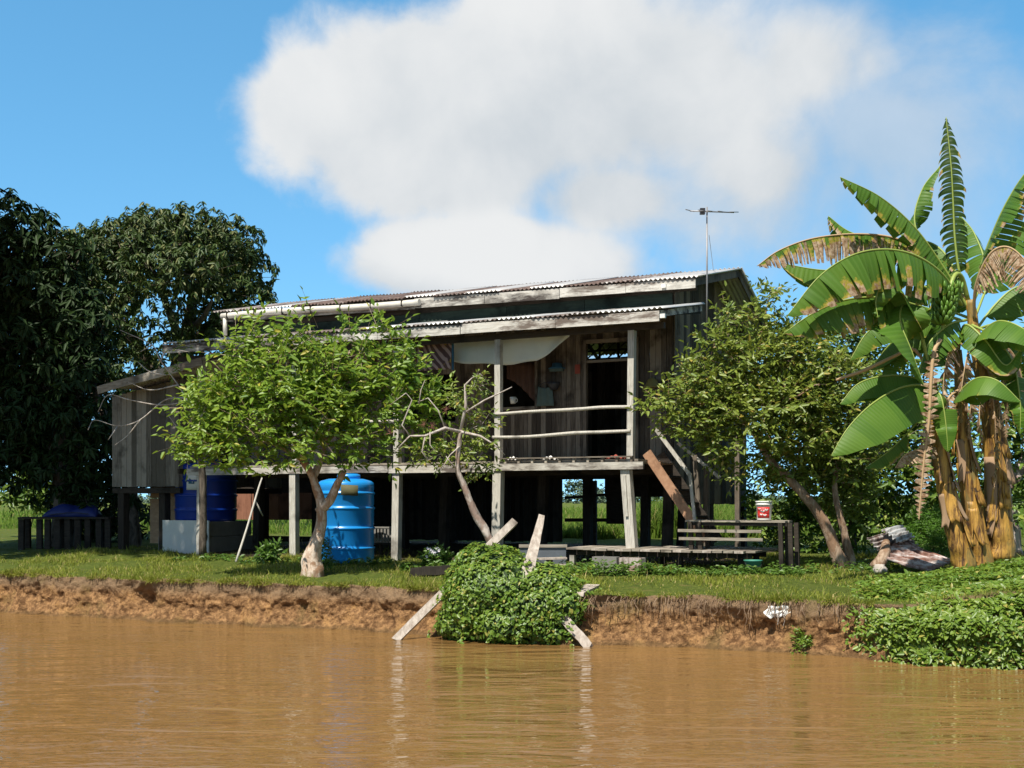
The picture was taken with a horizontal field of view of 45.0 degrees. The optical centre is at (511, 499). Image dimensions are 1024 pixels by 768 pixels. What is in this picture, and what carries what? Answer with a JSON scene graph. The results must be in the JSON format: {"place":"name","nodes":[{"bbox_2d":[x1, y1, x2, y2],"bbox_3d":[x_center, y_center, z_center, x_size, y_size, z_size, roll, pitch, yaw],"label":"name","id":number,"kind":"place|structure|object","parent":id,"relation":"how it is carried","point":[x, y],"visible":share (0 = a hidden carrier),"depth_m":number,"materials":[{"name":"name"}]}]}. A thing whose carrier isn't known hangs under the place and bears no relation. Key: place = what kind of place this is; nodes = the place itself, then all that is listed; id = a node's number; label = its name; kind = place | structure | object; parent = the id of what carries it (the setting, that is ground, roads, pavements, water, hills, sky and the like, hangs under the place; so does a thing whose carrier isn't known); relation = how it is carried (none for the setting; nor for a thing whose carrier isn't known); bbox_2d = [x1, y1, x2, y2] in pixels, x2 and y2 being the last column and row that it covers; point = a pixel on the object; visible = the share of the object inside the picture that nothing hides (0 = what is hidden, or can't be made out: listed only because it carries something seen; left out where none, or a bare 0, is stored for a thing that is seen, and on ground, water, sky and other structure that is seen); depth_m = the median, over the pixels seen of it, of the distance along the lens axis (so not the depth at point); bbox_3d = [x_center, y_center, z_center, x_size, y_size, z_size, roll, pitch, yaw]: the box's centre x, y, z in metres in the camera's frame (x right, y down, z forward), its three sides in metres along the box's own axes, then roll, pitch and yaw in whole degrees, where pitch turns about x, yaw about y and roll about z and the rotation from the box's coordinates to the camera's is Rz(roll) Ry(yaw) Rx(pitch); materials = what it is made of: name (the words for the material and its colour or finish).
{"place":"outdoors","nodes":[
{"label":"outdoors","id":0,"kind":"place"},
{"bbox_2d":[0,612,1023,767],"bbox_3d":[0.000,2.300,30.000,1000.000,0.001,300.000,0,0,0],"label":"river water","id":1,"kind":"structure","parent":0,"point":[85,692],"depth_m":13.90,"materials":[{"name":"brown liquid"}]},
{"bbox_2d":[561,615,592,646],"bbox_3d":[1.008,2.081,19.447,0.551,0.588,0.132,0,0,26],"label":"sunken board","id":2,"kind":"object","parent":1,"relation":"in","point":[580,636],"visible":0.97,"depth_m":19.41,"materials":[{"name":"grey wood"}]},
{"bbox_2d":[0,502,1023,667],"bbox_3d":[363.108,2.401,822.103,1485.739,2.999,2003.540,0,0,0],"label":"ground","id":3,"kind":"structure","parent":0,"point":[387,609],"depth_m":22.19,"materials":[{"name":"brown soil"}]},
{"bbox_2d":[0,470,52,526],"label":"sunlit shrub","id":4,"kind":"object","parent":3,"relation":"on","point":[12,501],"visible":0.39,"depth_m":39.65,"materials":[{"name":"green plant"}]},
{"bbox_2d":[17,517,117,549],"bbox_3d":[-11.737,0.920,32.705,2.408,0.951,0.810,0,0,0],"label":"long bench","id":5,"kind":"object","parent":3,"relation":"on","point":[62,532],"visible":0.74,"depth_m":32.38,"materials":[{"name":"grey wood"}]},
{"bbox_2d":[42,504,102,516],"bbox_3d":[-11.579,0.271,32.581,1.428,0.338,0.601,0,0,0],"label":"blue tarpaulin","id":6,"kind":"object","parent":5,"relation":"on","point":[64,510],"visible":0.98,"depth_m":32.37,"materials":[{"name":"plastic"}]},
{"bbox_2d":[0,188,149,546],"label":"shade tree","id":7,"kind":"object","parent":3,"relation":"on","point":[54,374],"visible":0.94,"depth_m":32.88,"materials":[{"name":"green plant"}]},
{"bbox_2d":[88,330,206,555],"bbox_3d":[-8.198,-1.286,28.023,2.578,5.110,0.876,0,0,0],"label":"bare sapling","id":8,"kind":"object","parent":3,"relation":"on","point":[202,514],"visible":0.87,"depth_m":27.92,"materials":[{"name":"grey plant"}]},
{"bbox_2d":[42,201,279,498],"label":"mango tree","id":9,"kind":"object","parent":3,"relation":"on","point":[217,261],"visible":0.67,"depth_m":43.19,"materials":[{"name":"green plant"}]},
{"bbox_2d":[163,520,208,553],"bbox_3d":[-8.027,0.964,30.391,1.490,0.928,0.043,0,0,28],"label":"white board","id":10,"kind":"object","parent":3,"relation":"on","point":[179,536],"visible":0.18,"depth_m":30.44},
{"bbox_2d":[97,356,281,550],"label":"plank shed","id":11,"kind":"structure","parent":3,"relation":"on","point":[136,463],"depth_m":31.02,"materials":[{"name":"grey wood"}]},
{"bbox_2d":[158,521,251,552],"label":"concrete plinth","id":12,"kind":"structure","parent":3,"relation":"on","point":[225,536],"depth_m":30.75,"materials":[{"name":"grey concrete"}]},
{"bbox_2d":[174,459,237,520],"bbox_3d":[-7.734,-0.258,31.239,1.564,1.577,1.564,0,0,0],"label":"water tank","id":13,"kind":"object","parent":12,"relation":"on","point":[222,495],"visible":0.69,"depth_m":30.61,"materials":[{"name":"blue plastic"}]},
{"bbox_2d":[235,478,262,562],"bbox_3d":[-5.667,0.419,26.877,0.158,1.836,1.096,0,0,20],"label":"leaning stick","id":14,"kind":"object","parent":3,"relation":"on","point":[245,532],"visible":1,"depth_m":26.87,"materials":[{"name":"grey wood"}]},
{"bbox_2d":[253,536,287,564],"bbox_3d":[-5.143,1.139,25.965,0.799,0.753,0.694,0,0,38],"label":"broadleaf weed","id":15,"kind":"object","parent":3,"relation":"on","point":[267,551],"visible":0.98,"depth_m":25.87,"materials":[{"name":"green plant"}]},
{"bbox_2d":[151,286,469,576],"bbox_3d":[-3.741,-1.131,23.381,5.998,5.712,2.907,0,0,0],"label":"guava tree","id":16,"kind":"object","parent":3,"relation":"on","point":[258,392],"visible":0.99,"depth_m":23.10,"materials":[{"name":"green plant"}]},
{"bbox_2d":[321,536,335,570],"bbox_3d":[-3.648,1.011,24.008,0.494,0.876,0.486,0,0,0],"label":"leafy weed","id":17,"kind":"object","parent":3,"relation":"on","point":[327,562],"visible":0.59,"depth_m":24.01,"materials":[{"name":"green plant"}]},
{"bbox_2d":[319,474,374,563],"bbox_3d":[-3.572,0.389,26.579,1.244,1.909,1.286,0,0,0],"label":"water tank","id":18,"kind":"object","parent":3,"relation":"on","point":[350,527],"visible":0.69,"depth_m":26.07,"materials":[{"name":"blue plastic"}]},
{"bbox_2d":[374,526,391,557],"bbox_3d":[-2.844,0.948,27.900,0.600,0.700,0.400,0,0,28],"label":"chair","id":19,"kind":"object","parent":3,"relation":"on","point":[385,533],"visible":0.63,"depth_m":27.77,"materials":[{"name":"grey plastic"}]},
{"bbox_2d":[410,565,449,576],"bbox_3d":[-1.455,1.312,22.953,0.888,0.232,0.149,0,0,7],"label":"log","id":20,"kind":"object","parent":3,"relation":"on","point":[430,570],"visible":0.76,"depth_m":22.89,"materials":[{"name":"wood"}]},
{"bbox_2d":[415,541,454,565],"bbox_3d":[-1.506,1.097,24.570,0.764,0.561,0.746,0,0,32],"label":"flowering plant","id":21,"kind":"object","parent":3,"relation":"on","point":[436,553],"visible":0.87,"depth_m":24.51,"materials":[{"name":"green plant"}]},
{"bbox_2d":[386,365,511,542],"bbox_3d":[-1.174,-0.744,23.560,2.354,3.685,1.438,0,0,0],"label":"half bare tree","id":22,"kind":"object","parent":3,"relation":"on","point":[480,522],"visible":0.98,"depth_m":23.26,"materials":[{"name":"green plant"}]},
{"bbox_2d":[392,518,517,639],"bbox_3d":[-0.945,1.326,20.895,2.428,2.030,0.165,0,0,-32],"label":"slanting timber","id":23,"kind":"object","parent":3,"relation":"on","point":[419,616],"visible":0.58,"depth_m":20.58,"materials":[{"name":"grey wood"}]},
{"bbox_2d":[162,267,775,561],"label":"stilt house","id":24,"kind":"structure","parent":3,"relation":"on","point":[586,425],"depth_m":27.71,"materials":[{"name":"grey wood"}]},
{"bbox_2d":[417,336,453,370],"bbox_3d":[-1.661,-3.147,26.708,0.928,0.716,0.124,0,0,28],"label":"patterned cloth","id":25,"kind":"object","parent":24,"relation":"hanging from","point":[441,355],"visible":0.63,"depth_m":26.68,"materials":[{"name":"fabric"}]},
{"bbox_2d":[430,335,569,364],"bbox_3d":[-0.127,-3.201,26.181,3.694,0.671,0.217,0,0,28],"label":"hanging tarp","id":26,"kind":"object","parent":24,"relation":"hanging from","point":[516,351],"visible":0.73,"depth_m":26.10,"materials":[{"name":"fabric"}]},
{"bbox_2d":[510,397,517,403],"bbox_3d":[0.034,-2.226,27.604,0.171,0.150,0.148,0,0,-8],"label":"white cup","id":27,"kind":"object","parent":24,"relation":"on","point":[512,400],"visible":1,"depth_m":27.55,"materials":[{"name":"ceramic"}]},
{"bbox_2d":[503,360,537,409],"bbox_3d":[0.143,-2.584,27.647,1.029,1.135,0.212,0,0,28],"label":"window","id":28,"kind":"structure","parent":24,"relation":"in","point":[525,374],"depth_m":27.63,"materials":[{"name":"brown wood"}]},
{"bbox_2d":[536,382,553,405],"bbox_3d":[0.726,-2.332,27.195,0.429,0.528,0.049,0,0,28],"label":"hanging shirt","id":29,"kind":"object","parent":24,"relation":"hanging from","point":[544,396],"visible":1,"depth_m":27.20,"materials":[{"name":"teal fabric"}]},
{"bbox_2d":[548,372,559,389],"bbox_3d":[0.917,-2.603,27.002,0.280,0.380,0.280,0,0,28],"label":"hanging pot","id":30,"kind":"object","parent":24,"relation":"hanging from","point":[553,385],"visible":1,"depth_m":26.91,"materials":[{"name":"plastic"}]},
{"bbox_2d":[548,363,565,371],"bbox_3d":[0.983,-2.898,27.012,0.380,0.180,0.380,0,0,28],"label":"blue hat","id":31,"kind":"object","parent":24,"relation":"hanging from","point":[556,367],"visible":1,"depth_m":26.93,"materials":[{"name":"fabric"}]},
{"bbox_2d":[575,362,579,373],"bbox_3d":[1.422,-2.873,26.826,0.120,0.261,0.024,0,0,28],"label":"red pouch","id":32,"kind":"object","parent":24,"relation":"hanging from","point":[577,368],"visible":1,"depth_m":26.81,"materials":[{"name":"fabric"}]},
{"bbox_2d":[643,378,658,392],"bbox_3d":[2.941,-2.409,25.960,0.440,0.317,0.264,0,0,28],"label":"straw hat","id":33,"kind":"object","parent":24,"relation":"hanging from","point":[651,382],"visible":0.81,"depth_m":25.89,"materials":[{"name":"wicker"}]},
{"bbox_2d":[685,207,737,344],"bbox_3d":[4.411,-4.612,26.170,0.861,2.841,2.837,0,0,21],"label":"tv antenna","id":34,"kind":"object","parent":24,"relation":"attached to","point":[702,211],"visible":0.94,"depth_m":25.43,"materials":[{"name":"metal"}]},
{"bbox_2d":[0,540,1023,607],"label":"lawn grass","id":35,"kind":"structure","parent":3,"relation":"on","point":[415,584],"depth_m":23.31,"materials":[{"name":"green plant"}]},
{"bbox_2d":[0,493,1023,539],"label":"field grass","id":36,"kind":"structure","parent":3,"relation":"on","point":[615,531],"depth_m":39.68,"materials":[{"name":"green plant"}]},
{"bbox_2d":[427,541,601,645],"bbox_3d":[0.131,1.553,20.278,2.874,1.718,1.866,0,0,25],"label":"creeper mound","id":37,"kind":"object","parent":3,"relation":"on","point":[485,597],"visible":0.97,"depth_m":19.89,"materials":[{"name":"green plant"}]},
{"bbox_2d":[520,514,544,588],"bbox_3d":[0.310,0.835,20.299,0.242,1.205,0.892,0,0,18],"label":"upright plank","id":38,"kind":"object","parent":37,"relation":"on","point":[532,551],"visible":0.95,"depth_m":20.33,"materials":[{"name":"beige wood"}]},
{"bbox_2d":[168,553,903,577],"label":"ground weeds","id":39,"kind":"object","parent":3,"relation":"on","point":[786,570],"visible":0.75,"depth_m":22.48,"materials":[{"name":"green plant"}]},
{"bbox_2d":[519,544,566,563],"bbox_3d":[0.577,1.095,23.175,0.896,0.535,0.410,0,0,0],"label":"grey trough","id":40,"kind":"object","parent":3,"relation":"on","point":[552,550],"visible":0.51,"depth_m":23.00,"materials":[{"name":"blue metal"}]},
{"bbox_2d":[537,557,566,561],"bbox_3d":[0.691,1.212,22.750,0.619,0.318,0.180,0,0,-9],"label":"loose board","id":41,"kind":"object","parent":3,"relation":"on","point":[548,559],"visible":0.5,"depth_m":22.69,"materials":[{"name":"grey wood"}]},
{"bbox_2d":[99,479,1023,503],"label":"treeline","id":42,"kind":"object","parent":3,"relation":"on","point":[574,487],"visible":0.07,"depth_m":365.67,"materials":[{"name":"green plant"}]},
{"bbox_2d":[577,584,598,596],"bbox_3d":[1.199,1.468,20.166,0.231,0.138,1.014,0,0,20],"label":"jutting board","id":43,"kind":"object","parent":3,"relation":"on","point":[585,589],"visible":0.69,"depth_m":20.11,"materials":[{"name":"grey wood"}]},
{"bbox_2d":[592,556,618,571],"bbox_3d":[1.761,1.215,23.150,0.480,0.307,0.200,0,0,23],"label":"concrete block","id":44,"kind":"object","parent":3,"relation":"on","point":[604,558],"depth_m":23.06,"materials":[{"name":"grey concrete"}]},
{"bbox_2d":[619,557,645,570],"bbox_3d":[2.238,1.202,23.050,0.480,0.255,0.200,0,0,33],"label":"concrete block","id":45,"kind":"object","parent":3,"relation":"on","point":[629,560],"depth_m":22.95,"materials":[{"name":"grey concrete"}]},
{"bbox_2d":[566,545,778,568],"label":"deck","id":46,"kind":"structure","parent":3,"relation":"on","point":[740,554],"depth_m":23.73,"materials":[{"name":"grey wood"}]},
{"bbox_2d":[579,596,841,631],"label":"hanging roots","id":47,"kind":"object","parent":3,"relation":"hanging from","point":[769,603],"visible":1,"depth_m":19.14,"materials":[{"name":"brown plant"}]},
{"bbox_2d":[678,520,799,569],"bbox_3d":[4.279,0.949,23.275,2.206,1.144,0.655,0,0,28],"label":"plank bench","id":48,"kind":"object","parent":3,"relation":"on","point":[790,547],"visible":0.86,"depth_m":22.99,"materials":[{"name":"grey wood"}]},
{"bbox_2d":[755,501,772,519],"bbox_3d":[4.684,0.196,22.961,0.321,0.356,0.340,0,0,0],"label":"paint bucket","id":49,"kind":"object","parent":48,"relation":"on","point":[763,509],"visible":1,"depth_m":22.85,"materials":[{"name":"white plastic"}]},
{"bbox_2d":[744,559,762,572],"bbox_3d":[4.387,1.208,22.500,0.340,0.235,0.340,0,0,0],"label":"green tub","id":50,"kind":"object","parent":3,"relation":"on","point":[753,562],"visible":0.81,"depth_m":22.37,"materials":[{"name":"teal plastic"}]},
{"bbox_2d":[625,275,898,567],"bbox_3d":[4.804,-1.268,23.553,5.550,5.988,3.253,0,0,-21],"label":"leaning tree","id":51,"kind":"object","parent":3,"relation":"on","point":[802,403],"visible":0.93,"depth_m":23.00,"materials":[{"name":"green plant"}]},
{"bbox_2d":[763,605,789,626],"bbox_3d":[4.072,1.764,18.787,0.501,0.325,0.094,0,0,0],"label":"white scrap","id":52,"kind":"object","parent":3,"relation":"hanging from","point":[771,615],"visible":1,"depth_m":18.79,"materials":[{"name":"plastic"}]},
{"bbox_2d":[789,625,813,654],"bbox_3d":[4.367,2.108,18.523,0.453,0.550,0.481,0,0,0],"label":"bank sprig","id":53,"kind":"object","parent":3,"relation":"on","point":[808,641],"visible":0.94,"depth_m":18.53,"materials":[{"name":"green plant"}]},
{"bbox_2d":[733,313,931,554],"bbox_3d":[7.134,-1.137,27.888,4.695,6.333,4.327,0,0,18],"label":"hedgerow tree","id":54,"kind":"object","parent":3,"relation":"on","point":[800,508],"visible":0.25,"depth_m":27.78,"materials":[{"name":"green plant"}]},
{"bbox_2d":[870,539,890,566],"bbox_3d":[6.772,1.015,22.523,0.315,0.597,0.655,0,0,41],"label":"broken log","id":55,"kind":"object","parent":3,"relation":"on","point":[884,552],"visible":0.89,"depth_m":22.34,"materials":[{"name":"beige wood"}]},
{"bbox_2d":[873,564,887,573],"bbox_3d":[6.611,1.277,22.197,0.250,0.270,0.263,0,0,0],"label":"crumpled sack","id":56,"kind":"object","parent":3,"relation":"on","point":[878,567],"visible":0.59,"depth_m":22.12,"materials":[{"name":"white fabric"}]},
{"bbox_2d":[757,118,1023,560],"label":"banana plant","id":57,"kind":"object","parent":3,"relation":"on","point":[863,273],"visible":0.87,"depth_m":20.17,"materials":[{"name":"green plant"}]},
{"bbox_2d":[831,281,977,568],"bbox_3d":[6.319,-1.126,19.839,2.633,4.658,1.529,0,0,0],"label":"banana plant","id":58,"kind":"object","parent":3,"relation":"on","point":[893,409],"visible":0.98,"depth_m":19.81,"materials":[{"name":"green plant"}]},
{"bbox_2d":[887,540,949,571],"bbox_3d":[7.381,0.990,22.492,1.354,0.614,0.558,0,0,7],"label":"roofing sheet","id":59,"kind":"object","parent":3,"relation":"on","point":[908,554],"visible":0.97,"depth_m":22.46,"materials":[{"name":"brown metal"}]},
{"bbox_2d":[866,533,917,550],"bbox_3d":[7.017,0.764,22.810,0.913,0.515,0.302,0,0,-13],"label":"roofing sheet","id":60,"kind":"object","parent":59,"relation":"on","point":[876,540],"visible":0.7,"depth_m":22.82,"materials":[{"name":"grey metal"}]},
{"bbox_2d":[881,525,914,542],"bbox_3d":[7.107,0.624,22.745,0.454,0.328,0.388,0,0,-26],"label":"roofing sheet","id":61,"kind":"object","parent":60,"relation":"on","point":[899,533],"visible":1,"depth_m":22.73,"materials":[{"name":"grey metal"}]},
{"bbox_2d":[905,501,949,557],"bbox_3d":[8.091,0.619,23.922,1.453,1.303,1.143,0,0,0],"label":"feathery bush","id":62,"kind":"object","parent":3,"relation":"on","point":[926,525],"visible":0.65,"depth_m":23.80,"materials":[{"name":"green plant"}]},
{"bbox_2d":[841,557,1023,670],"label":"bank creeper","id":63,"kind":"object","parent":3,"relation":"on","point":[946,620],"visible":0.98,"depth_m":17.34,"materials":[{"name":"green plant"}]},
{"bbox_2d":[850,322,1021,565],"bbox_3d":[7.121,-0.956,20.502,2.664,4.364,1.512,0,0,32],"label":"banana plant","id":64,"kind":"object","parent":3,"relation":"on","point":[982,389],"visible":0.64,"depth_m":20.30,"materials":[{"name":"green plant"}]},
{"bbox_2d":[857,318,1023,555],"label":"thicket tree","id":65,"kind":"object","parent":3,"relation":"on","point":[1014,439],"visible":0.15,"depth_m":25.87,"materials":[{"name":"green plant"}]},
{"bbox_2d":[0,0,1023,500],"label":"sky","id":66,"kind":"structure","parent":0,"point":[375,147],"materials":[{"name":"blue"}]}
]}

